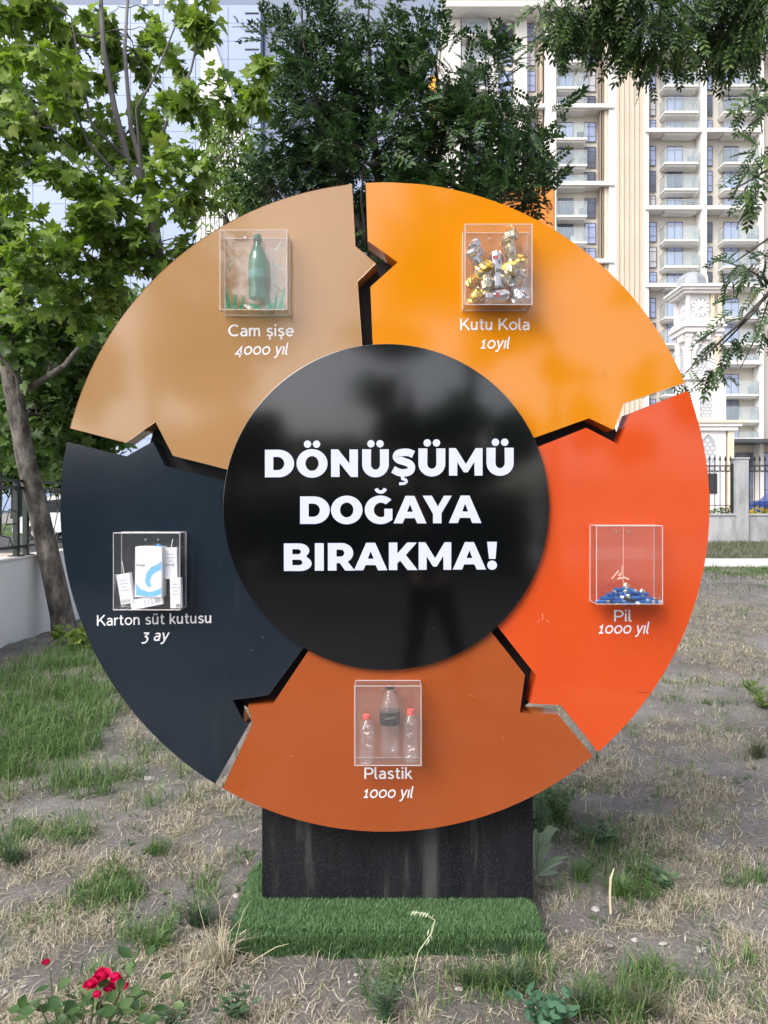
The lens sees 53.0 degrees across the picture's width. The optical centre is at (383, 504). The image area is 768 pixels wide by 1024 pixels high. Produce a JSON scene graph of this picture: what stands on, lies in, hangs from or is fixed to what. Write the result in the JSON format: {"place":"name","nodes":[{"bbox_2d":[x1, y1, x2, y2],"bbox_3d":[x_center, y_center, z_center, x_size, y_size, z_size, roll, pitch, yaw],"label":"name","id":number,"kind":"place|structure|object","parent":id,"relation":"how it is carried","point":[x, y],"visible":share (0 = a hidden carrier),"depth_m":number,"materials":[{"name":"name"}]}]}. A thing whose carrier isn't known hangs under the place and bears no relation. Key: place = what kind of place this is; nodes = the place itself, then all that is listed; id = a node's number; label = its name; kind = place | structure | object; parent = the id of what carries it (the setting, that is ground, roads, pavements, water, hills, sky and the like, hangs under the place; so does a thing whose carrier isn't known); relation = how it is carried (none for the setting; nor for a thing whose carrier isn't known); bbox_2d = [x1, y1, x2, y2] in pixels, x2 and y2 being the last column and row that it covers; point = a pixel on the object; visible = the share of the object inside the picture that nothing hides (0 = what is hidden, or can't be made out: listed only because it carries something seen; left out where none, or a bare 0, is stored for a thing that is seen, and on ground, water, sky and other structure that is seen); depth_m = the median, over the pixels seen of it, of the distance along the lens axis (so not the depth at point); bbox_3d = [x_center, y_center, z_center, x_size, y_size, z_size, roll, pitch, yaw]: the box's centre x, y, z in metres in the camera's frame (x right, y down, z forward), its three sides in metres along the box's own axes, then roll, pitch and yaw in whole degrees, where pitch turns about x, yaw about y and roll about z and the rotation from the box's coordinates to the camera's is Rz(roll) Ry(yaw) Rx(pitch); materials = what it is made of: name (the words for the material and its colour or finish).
{"place":"outdoors","nodes":[
{"label":"outdoors","id":0,"kind":"place"},
{"bbox_2d":[2,523,21,534],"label":"verge","id":1,"kind":"structure","parent":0,"point":[8,530],"depth_m":44.90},
{"bbox_2d":[2,438,53,518],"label":"shade tree","id":2,"kind":"object","parent":1,"relation":"on","point":[11,476],"visible":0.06,"depth_m":43.69,"materials":[{"name":"green plant"}]},
{"bbox_2d":[0,535,62,552],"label":"road","id":3,"kind":"structure","parent":0,"point":[4,542],"depth_m":30.57,"materials":[{"name":"asphalt"}]},
{"bbox_2d":[12,494,60,539],"bbox_3d":[-13.340,0.514,33.831,5.272,2.072,2.182,0,0,0],"label":"parked van","id":4,"kind":"object","parent":3,"relation":"on","point":[53,514],"visible":0.08,"depth_m":33.00,"materials":[{"name":"white paint"}]},
{"bbox_2d":[0,0,308,512],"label":"glass tower","id":5,"kind":"structure","parent":0,"point":[230,54],"depth_m":135.00,"materials":[{"name":"blue"}]},
{"bbox_2d":[0,513,767,1023],"bbox_3d":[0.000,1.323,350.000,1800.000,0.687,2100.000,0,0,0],"label":"ground","id":6,"kind":"structure","parent":0,"point":[48,803],"depth_m":3.46,"materials":[{"name":"soil"}]},
{"bbox_2d":[0,836,47,865],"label":"grass tuft","id":7,"kind":"object","parent":6,"relation":"on","point":[7,857],"visible":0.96,"depth_m":3.42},
{"bbox_2d":[0,548,79,647],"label":"wall","id":8,"kind":"structure","parent":6,"relation":"on","point":[24,612],"depth_m":8.95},
{"bbox_2d":[0,478,61,556],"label":"iron fence","id":9,"kind":"object","parent":8,"relation":"on","point":[16,487],"visible":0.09,"depth_m":8.98,"materials":[{"name":"grey"}]},
{"bbox_2d":[0,323,91,535],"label":"shade tree","id":10,"kind":"object","parent":6,"relation":"on","point":[28,361],"visible":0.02,"depth_m":25.94,"materials":[{"name":"green plant"}]},
{"bbox_2d":[0,41,134,636],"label":"plane tree","id":11,"kind":"object","parent":6,"relation":"on","point":[25,432],"visible":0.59,"depth_m":9.16,"materials":[{"name":"green plant"}]},
{"bbox_2d":[49,620,92,649],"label":"sucker shrub","id":12,"kind":"object","parent":6,"relation":"on","point":[78,634],"visible":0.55,"depth_m":8.54,"materials":[{"name":"green plant"}]},
{"bbox_2d":[35,281,152,497],"bbox_3d":[-11.043,-3.898,30.100,7.240,10.236,5.062,0,0,0],"label":"shade tree","id":13,"kind":"object","parent":6,"relation":"on","point":[133,292],"visible":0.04,"depth_m":29.63,"materials":[{"name":"green plant"}]},
{"bbox_2d":[6,944,184,1023],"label":"rose bush","id":14,"kind":"object","parent":6,"relation":"on","point":[69,1012],"visible":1,"depth_m":2.01,"materials":[{"name":"green plant"}]},
{"bbox_2d":[111,982,153,1019],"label":"grass tuft","id":15,"kind":"object","parent":6,"relation":"on","point":[139,1008],"visible":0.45,"depth_m":2.47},
{"bbox_2d":[0,0,279,347],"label":"plane tree","id":16,"kind":"object","parent":6,"relation":"on","point":[96,208],"visible":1,"depth_m":5.47,"materials":[{"name":"green plant"}]},
{"bbox_2d":[128,914,183,958],"bbox_3d":[-0.839,1.590,2.820,0.261,0.113,0.325,0,0,0],"label":"grass tuft","id":17,"kind":"object","parent":6,"relation":"on","point":[152,941],"visible":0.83,"depth_m":2.82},
{"bbox_2d":[154,994,191,1023],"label":"weed","id":18,"kind":"object","parent":6,"relation":"on","point":[164,1014],"visible":0.85,"depth_m":2.44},
{"bbox_2d":[147,967,206,1009],"bbox_3d":[-0.684,1.599,2.535,0.198,0.082,0.243,0,0,-39],"label":"grass tuft","id":19,"kind":"object","parent":6,"relation":"on","point":[174,993],"visible":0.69,"depth_m":2.52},
{"bbox_2d":[165,887,234,930],"bbox_3d":[-0.714,1.568,2.970,0.297,0.128,0.323,0,0,33],"label":"grass tuft","id":20,"kind":"object","parent":6,"relation":"on","point":[192,913],"visible":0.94,"depth_m":2.97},
{"bbox_2d":[181,916,253,970],"bbox_3d":[-0.584,1.570,2.722,0.362,0.143,0.382,0,0,0],"label":"grass tuft","id":21,"kind":"object","parent":6,"relation":"on","point":[219,959],"visible":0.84,"depth_m":2.74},
{"bbox_2d":[185,90,266,239],"bbox_3d":[-4.433,-5.378,22.054,2.509,12.525,2.857,0,0,0],"label":"willow tree","id":22,"kind":"object","parent":6,"relation":"on","point":[214,148],"visible":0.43,"depth_m":21.84,"materials":[{"name":"green plant"}]},
{"bbox_2d":[210,984,262,1023],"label":"weed","id":23,"kind":"object","parent":6,"relation":"on","point":[233,1008],"visible":0.98,"depth_m":2.43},
{"bbox_2d":[353,950,373,996],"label":"feathery weed","id":24,"kind":"object","parent":6,"relation":"on","point":[363,980],"visible":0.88,"depth_m":2.56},
{"bbox_2d":[0,564,767,1023],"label":"green grass","id":25,"kind":"structure","parent":6,"relation":"on","point":[44,738],"depth_m":3.81,"materials":[{"name":"plant"}]},
{"bbox_2d":[0,627,767,1023],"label":"pebbles","id":26,"kind":"object","parent":6,"relation":"on","point":[236,895],"visible":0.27,"depth_m":2.93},
{"bbox_2d":[1,629,767,1023],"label":"ground weeds","id":27,"kind":"object","parent":6,"relation":"on","point":[395,961],"visible":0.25,"depth_m":3.19,"materials":[{"name":"green plant"}]},
{"bbox_2d":[226,859,547,959],"bbox_3d":[0.010,1.601,3.096,1.206,0.138,0.689,0,0,0],"label":"artificial turf mat","id":28,"kind":"object","parent":6,"relation":"on","point":[348,928],"visible":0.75,"depth_m":2.82,"materials":[{"name":"green"}]},
{"bbox_2d":[60,182,709,901],"bbox_3d":[0.003,0.173,3.038,2.447,2.774,0.464,0,0,0],"label":"recycling sign","id":29,"kind":"object","parent":28,"relation":"on","point":[350,480],"visible":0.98,"depth_m":2.90,"materials":[{"name":"multicoloured metal"}]},
{"bbox_2d":[116,562,135,604],"bbox_3d":[-0.954,0.287,2.838,0.049,0.157,0.028,-9,0,0],"label":"milk carton","id":30,"kind":"object","parent":29,"relation":"on","point":[126,588],"visible":1,"depth_m":2.82,"materials":[{"name":"white"}]},
{"bbox_2d":[130,597,163,609],"bbox_3d":[-0.872,0.359,2.836,0.118,0.037,0.021,-11,0,0],"label":"milk carton","id":31,"kind":"object","parent":29,"relation":"on","point":[143,602],"visible":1,"depth_m":2.83,"materials":[{"name":"white"}]},
{"bbox_2d":[135,544,166,597],"bbox_3d":[-0.864,0.244,2.853,0.099,0.195,0.062,1,0,0],"label":"milk carton","id":32,"kind":"object","parent":31,"relation":"on","point":[150,581],"visible":1,"depth_m":2.82,"materials":[{"name":"white"}]},
{"bbox_2d":[164,539,178,578],"bbox_3d":[-0.789,0.202,2.858,0.048,0.146,0.027,-1,0,0],"label":"milk carton","id":33,"kind":"object","parent":29,"relation":"on","point":[171,561],"visible":0.96,"depth_m":2.85,"materials":[{"name":"white"}]},
{"bbox_2d":[170,577,182,607],"bbox_3d":[-0.765,0.325,2.838,0.042,0.111,0.023,-1,0,0],"label":"milk carton","id":34,"kind":"object","parent":29,"relation":"in","point":[176,592],"visible":1,"depth_m":2.83,"materials":[{"name":"white"}]},
{"bbox_2d":[380,685,399,756],"bbox_3d":[0.022,0.801,2.853,0.076,0.258,0.076,0,0,0],"label":"plastic bottle","id":35,"kind":"object","parent":29,"relation":"on","point":[389,717],"visible":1,"depth_m":2.83,"materials":[{"name":"black"}]},
{"bbox_2d":[467,287,482,305],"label":"drink can","id":36,"kind":"object","parent":29,"relation":"on","point":[475,297],"visible":0.98,"depth_m":2.83,"materials":[{"name":"gold metal"}]},
{"bbox_2d":[466,269,481,289],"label":"drink can","id":37,"kind":"object","parent":36,"relation":"on","point":[473,281],"visible":0.95,"depth_m":2.83,"materials":[{"name":"gold metal"}]},
{"bbox_2d":[484,289,508,304],"bbox_3d":[0.412,-0.766,2.841,0.094,0.058,0.054,0,0,0],"label":"drink can","id":38,"kind":"object","parent":29,"relation":"on","point":[491,297],"visible":0.98,"depth_m":2.82,"materials":[{"name":"silver metal"}]},
{"bbox_2d":[478,271,491,297],"bbox_3d":[0.373,-0.815,2.843,0.054,0.098,0.062,0,0,0],"label":"drink can","id":39,"kind":"object","parent":38,"relation":"on","point":[485,280],"visible":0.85,"depth_m":2.82,"materials":[{"name":"gold metal"}]},
{"bbox_2d":[479,261,492,272],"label":"drink can","id":40,"kind":"object","parent":39,"relation":"on","point":[485,266],"visible":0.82,"depth_m":2.81,"materials":[{"name":"gold metal"}]},
{"bbox_2d":[466,248,483,270],"bbox_3d":[0.341,-0.905,2.845,0.077,0.093,0.056,0,0,-8],"label":"drink can","id":41,"kind":"object","parent":40,"relation":"on","point":[474,256],"visible":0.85,"depth_m":2.83,"materials":[{"name":"silver metal"}]},
{"bbox_2d":[467,238,484,256],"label":"drink can","id":42,"kind":"object","parent":41,"relation":"on","point":[476,243],"visible":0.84,"depth_m":2.83,"materials":[{"name":"silver metal"}]},
{"bbox_2d":[489,251,504,289],"bbox_3d":[0.419,-0.867,2.857,0.057,0.140,0.052,0,0,0],"label":"drink can","id":43,"kind":"object","parent":38,"relation":"on","point":[496,261],"visible":0.92,"depth_m":2.84,"materials":[{"name":"silver metal"}]},
{"bbox_2d":[510,288,529,306],"bbox_3d":[0.501,-0.764,2.839,0.054,0.067,0.075,0,0,-35],"label":"drink can","id":44,"kind":"object","parent":29,"relation":"on","point":[518,299],"visible":1,"depth_m":2.82,"materials":[{"name":"silver metal"}]},
{"bbox_2d":[507,279,520,294],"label":"drink can","id":45,"kind":"object","parent":44,"relation":"on","point":[513,287],"visible":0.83,"depth_m":2.82,"materials":[{"name":"silver metal"}]},
{"bbox_2d":[500,265,520,289],"bbox_3d":[0.457,-0.837,2.837,0.052,0.072,0.106,0,0,-35],"label":"drink can","id":46,"kind":"object","parent":45,"relation":"on","point":[509,274],"visible":0.92,"depth_m":2.81,"materials":[{"name":"silver metal"}]},
{"bbox_2d":[502,257,527,271],"bbox_3d":[0.481,-0.878,2.842,0.098,0.073,0.052,0,0,17],"label":"drink can","id":47,"kind":"object","parent":46,"relation":"on","point":[519,263],"visible":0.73,"depth_m":2.83,"materials":[{"name":"gold metal"}]},
{"bbox_2d":[502,240,517,261],"bbox_3d":[0.467,-0.932,2.850,0.063,0.092,0.064,0,0,0],"label":"drink can","id":48,"kind":"object","parent":47,"relation":"on","point":[510,250],"visible":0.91,"depth_m":2.83,"materials":[{"name":"gold metal"}]},
{"bbox_2d":[501,228,519,242],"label":"drink can","id":49,"kind":"object","parent":48,"relation":"on","point":[512,234],"visible":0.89,"depth_m":2.83,"materials":[{"name":"silver metal"}]},
{"bbox_2d":[358,954,417,1023],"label":"feathery weed","id":50,"kind":"object","parent":6,"relation":"on","point":[385,1011],"visible":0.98,"depth_m":2.43,"materials":[{"name":"plant"}]},
{"bbox_2d":[220,0,589,263],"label":"ash tree","id":51,"kind":"object","parent":6,"relation":"on","point":[338,128],"visible":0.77,"depth_m":6.99,"materials":[{"name":"green plant"}]},
{"bbox_2d":[408,911,434,1000],"bbox_3d":[0.120,1.436,2.451,0.088,0.288,0.005,0,0,0],"label":"oat stalk","id":52,"kind":"object","parent":6,"relation":"on","point":[425,941],"visible":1,"depth_m":2.45,"materials":[{"name":"beige"}]},
{"bbox_2d":[435,948,493,989],"bbox_3d":[0.290,1.585,2.608,0.253,0.104,0.220,0,0,-12],"label":"grass tuft","id":53,"kind":"object","parent":6,"relation":"on","point":[467,975],"visible":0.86,"depth_m":2.62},
{"bbox_2d":[429,76,554,229],"bbox_3d":[1.329,-1.960,9.600,1.523,6.880,0.400,0,0,0],"label":"orange board","id":54,"kind":"object","parent":6,"relation":"on","point":[550,195],"visible":0.07,"depth_m":9.40,"materials":[{"name":"paint"}]},
{"bbox_2d":[468,944,550,995],"bbox_3d":[0.418,1.583,2.603,0.294,0.129,0.313,0,0,37],"label":"grass tuft","id":55,"kind":"object","parent":6,"relation":"on","point":[519,966],"visible":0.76,"depth_m":2.60,"materials":[{"name":"plant"}]},
{"bbox_2d":[533,795,551,832],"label":"feathery weed","id":56,"kind":"object","parent":6,"relation":"on","point":[538,819],"visible":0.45,"depth_m":3.64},
{"bbox_2d":[505,981,580,1023],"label":"leafy weed","id":57,"kind":"object","parent":6,"relation":"on","point":[556,1009],"visible":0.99,"depth_m":2.38,"materials":[{"name":"plant"}]},
{"bbox_2d":[533,825,569,875],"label":"broad leaved plant","id":58,"kind":"object","parent":6,"relation":"on","point":[542,844],"visible":1,"depth_m":3.29,"materials":[{"name":"green plant"}]},
{"bbox_2d":[538,782,577,826],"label":"feathery weed","id":59,"kind":"object","parent":6,"relation":"on","point":[552,806],"visible":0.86,"depth_m":3.80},
{"bbox_2d":[546,968,624,1020],"bbox_3d":[0.659,1.589,2.483,0.316,0.110,0.274,0,0,0],"label":"grass tuft","id":60,"kind":"object","parent":6,"relation":"on","point":[582,995],"visible":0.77,"depth_m":2.48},
{"bbox_2d":[561,853,609,882],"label":"grass tuft","id":61,"kind":"object","parent":6,"relation":"on","point":[582,871],"visible":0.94,"depth_m":3.29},
{"bbox_2d":[576,818,616,845],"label":"weed","id":62,"kind":"object","parent":6,"relation":"on","point":[608,834],"visible":0.91,"depth_m":3.57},
{"bbox_2d":[434,0,767,500],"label":"apartment building","id":63,"kind":"structure","parent":6,"relation":"on","point":[643,204],"depth_m":90.60,"materials":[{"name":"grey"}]},
{"bbox_2d":[527,71,534,91],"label":"window","id":64,"kind":"structure","parent":63,"relation":"in","point":[530,74],"depth_m":91.52,"materials":[{"name":"grey"}]},
{"bbox_2d":[558,72,572,85],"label":"window","id":65,"kind":"structure","parent":63,"relation":"in","point":[562,81],"depth_m":91.52,"materials":[{"name":"grey"}]},
{"bbox_2d":[558,122,572,136],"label":"window","id":66,"kind":"structure","parent":63,"relation":"in","point":[568,131],"depth_m":91.52,"materials":[{"name":"grey"}]},
{"bbox_2d":[558,198,572,214],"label":"window","id":67,"kind":"structure","parent":63,"relation":"in","point":[564,208],"depth_m":91.52,"materials":[{"name":"grey"}]},
{"bbox_2d":[558,224,572,239],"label":"window","id":68,"kind":"structure","parent":63,"relation":"in","point":[566,230],"depth_m":91.52,"materials":[{"name":"grey"}]},
{"bbox_2d":[584,71,595,91],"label":"window","id":69,"kind":"structure","parent":63,"relation":"in","point":[590,80],"depth_m":91.52,"materials":[{"name":"grey"}]},
{"bbox_2d":[584,122,595,141],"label":"window","id":70,"kind":"structure","parent":63,"relation":"in","point":[590,129],"depth_m":91.52,"materials":[{"name":"grey"}]},
{"bbox_2d":[584,147,595,167],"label":"window","id":71,"kind":"structure","parent":63,"relation":"in","point":[590,156],"depth_m":91.52,"materials":[{"name":"grey"}]},
{"bbox_2d":[584,198,595,217],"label":"window","id":72,"kind":"structure","parent":63,"relation":"in","point":[590,206],"depth_m":91.52,"materials":[{"name":"grey"}]},
{"bbox_2d":[584,223,595,243],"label":"window","id":73,"kind":"structure","parent":63,"relation":"in","point":[590,233],"depth_m":91.52,"materials":[{"name":"grey"}]},
{"bbox_2d":[649,222,656,241],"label":"window","id":74,"kind":"structure","parent":63,"relation":"in","point":[652,225],"depth_m":91.52,"materials":[{"name":"grey"}]},
{"bbox_2d":[649,247,656,267],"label":"window","id":75,"kind":"structure","parent":63,"relation":"in","point":[652,250],"depth_m":91.52,"materials":[{"name":"grey"}]},
{"bbox_2d":[667,95,682,110],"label":"window","id":76,"kind":"structure","parent":63,"relation":"in","point":[673,104],"depth_m":91.52,"materials":[{"name":"grey"}]},
{"bbox_2d":[667,146,682,161],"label":"window","id":77,"kind":"structure","parent":63,"relation":"in","point":[673,155],"depth_m":91.52,"materials":[{"name":"grey"}]},
{"bbox_2d":[667,172,682,187],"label":"window","id":78,"kind":"structure","parent":63,"relation":"in","point":[673,181],"depth_m":91.52,"materials":[{"name":"grey"}]},
{"bbox_2d":[667,222,682,238],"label":"window","id":79,"kind":"structure","parent":63,"relation":"in","point":[673,232],"depth_m":91.52,"materials":[{"name":"grey"}]},
{"bbox_2d":[667,248,682,265],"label":"window","id":80,"kind":"structure","parent":63,"relation":"in","point":[673,254],"depth_m":91.52,"materials":[{"name":"grey"}]},
{"bbox_2d":[724,146,738,161],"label":"window","id":81,"kind":"structure","parent":63,"relation":"in","point":[728,152],"depth_m":91.52,"materials":[{"name":"grey"}]},
{"bbox_2d":[724,222,738,238],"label":"window","id":82,"kind":"structure","parent":63,"relation":"in","point":[731,232],"depth_m":91.52,"materials":[{"name":"grey"}]},
{"bbox_2d":[724,248,738,265],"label":"window","id":83,"kind":"structure","parent":63,"relation":"in","point":[728,250],"depth_m":91.52,"materials":[{"name":"grey"}]},
{"bbox_2d":[724,374,738,393],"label":"window","id":84,"kind":"structure","parent":63,"relation":"in","point":[733,389],"depth_m":91.52,"materials":[{"name":"blue"}]},
{"bbox_2d":[725,298,738,316],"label":"window","id":85,"kind":"structure","parent":63,"relation":"in","point":[728,304],"depth_m":91.52,"materials":[{"name":"blue"}]},
{"bbox_2d":[726,400,738,419],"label":"window","id":86,"kind":"structure","parent":63,"relation":"in","point":[732,406],"depth_m":91.52,"materials":[{"name":"blue"}]},
{"bbox_2d":[738,453,752,500],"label":"window","id":87,"kind":"structure","parent":63,"relation":"in","point":[739,454],"depth_m":91.52,"materials":[{"name":"grey"}]},
{"bbox_2d":[587,865,658,897],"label":"grass tuft","id":88,"kind":"object","parent":6,"relation":"on","point":[617,885],"visible":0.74,"depth_m":3.16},
{"bbox_2d":[506,0,767,372],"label":"ash tree","id":89,"kind":"object","parent":6,"relation":"on","point":[720,51],"visible":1,"depth_m":4.51,"materials":[{"name":"green plant"}]},
{"bbox_2d":[644,239,767,404],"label":"ash branch","id":90,"kind":"object","parent":89,"relation":"hanging from","point":[719,371],"visible":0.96,"depth_m":3.86,"materials":[{"name":"green plant"}]},
{"bbox_2d":[595,967,684,1023],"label":"grass tuft","id":91,"kind":"object","parent":6,"relation":"on","point":[649,1003],"visible":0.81,"depth_m":2.45,"materials":[{"name":"plant"}]},
{"bbox_2d":[650,864,681,890],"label":"weed","id":92,"kind":"object","parent":6,"relation":"on","point":[666,877],"visible":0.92,"depth_m":3.23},
{"bbox_2d":[663,271,746,513],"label":"clock tower","id":93,"kind":"structure","parent":6,"relation":"on","point":[693,296],"depth_m":60.03,"materials":[{"name":"stone"}]},
{"bbox_2d":[694,343,708,374],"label":"arched window","id":94,"kind":"structure","parent":93,"relation":"in","point":[704,366],"depth_m":60.17,"materials":[{"name":"grey"}]},
{"bbox_2d":[698,392,713,417],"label":"arched window","id":95,"kind":"structure","parent":93,"relation":"in","point":[706,410],"depth_m":60.02,"materials":[{"name":"grey"}]},
{"bbox_2d":[702,433,717,470],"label":"arched window","id":96,"kind":"structure","parent":93,"relation":"in","point":[709,442],"depth_m":59.98,"materials":[{"name":"grey"}]},
{"bbox_2d":[694,974,727,1009],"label":"grass tuft","id":97,"kind":"object","parent":6,"relation":"on","point":[712,996],"visible":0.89,"depth_m":2.52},
{"bbox_2d":[704,558,767,566],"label":"kerb","id":98,"kind":"structure","parent":6,"relation":"on","point":[736,562],"depth_m":14.00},
{"bbox_2d":[708,514,767,541],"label":"concrete wall","id":99,"kind":"structure","parent":6,"relation":"on","point":[722,527],"depth_m":20.00,"materials":[{"name":"concrete"}]},
{"bbox_2d":[707,455,767,512],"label":"iron railing","id":100,"kind":"object","parent":99,"relation":"on","point":[731,482],"visible":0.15,"depth_m":20.11,"materials":[{"name":"black"}]},
{"bbox_2d":[709,506,767,513],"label":"flower bed","id":101,"kind":"object","parent":6,"relation":"on","point":[728,509],"visible":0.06,"depth_m":21.25,"materials":[{"name":"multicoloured plant"}]},
{"bbox_2d":[729,457,749,541],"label":"concrete pillar","id":102,"kind":"structure","parent":6,"relation":"on","point":[741,488],"depth_m":19.94,"materials":[{"name":"concrete"}]},
{"bbox_2d":[723,731,767,759],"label":"grass tuft","id":103,"kind":"object","parent":6,"relation":"on","point":[758,752],"visible":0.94,"depth_m":4.80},
{"bbox_2d":[742,677,767,708],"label":"feathery weed","id":104,"kind":"object","parent":6,"relation":"on","point":[759,696],"visible":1,"depth_m":5.91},
{"bbox_2d":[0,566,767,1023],"bbox_3d":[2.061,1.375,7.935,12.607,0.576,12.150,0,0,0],"label":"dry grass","id":105,"kind":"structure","parent":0,"point":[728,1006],"depth_m":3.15,"materials":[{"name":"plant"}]},
{"bbox_2d":[2,0,767,253],"label":"sky","id":106,"kind":"structure","parent":0,"point":[374,13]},
{"bbox_2d":[700,539,767,589],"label":"verge grass","id":107,"kind":"structure","parent":0,"point":[731,544],"depth_m":16.18,"materials":[{"name":"plant"}]},
{"bbox_2d":[750,492,767,513],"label":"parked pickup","id":108,"kind":"object","parent":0,"point":[764,500],"visible":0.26,"depth_m":50.06,"materials":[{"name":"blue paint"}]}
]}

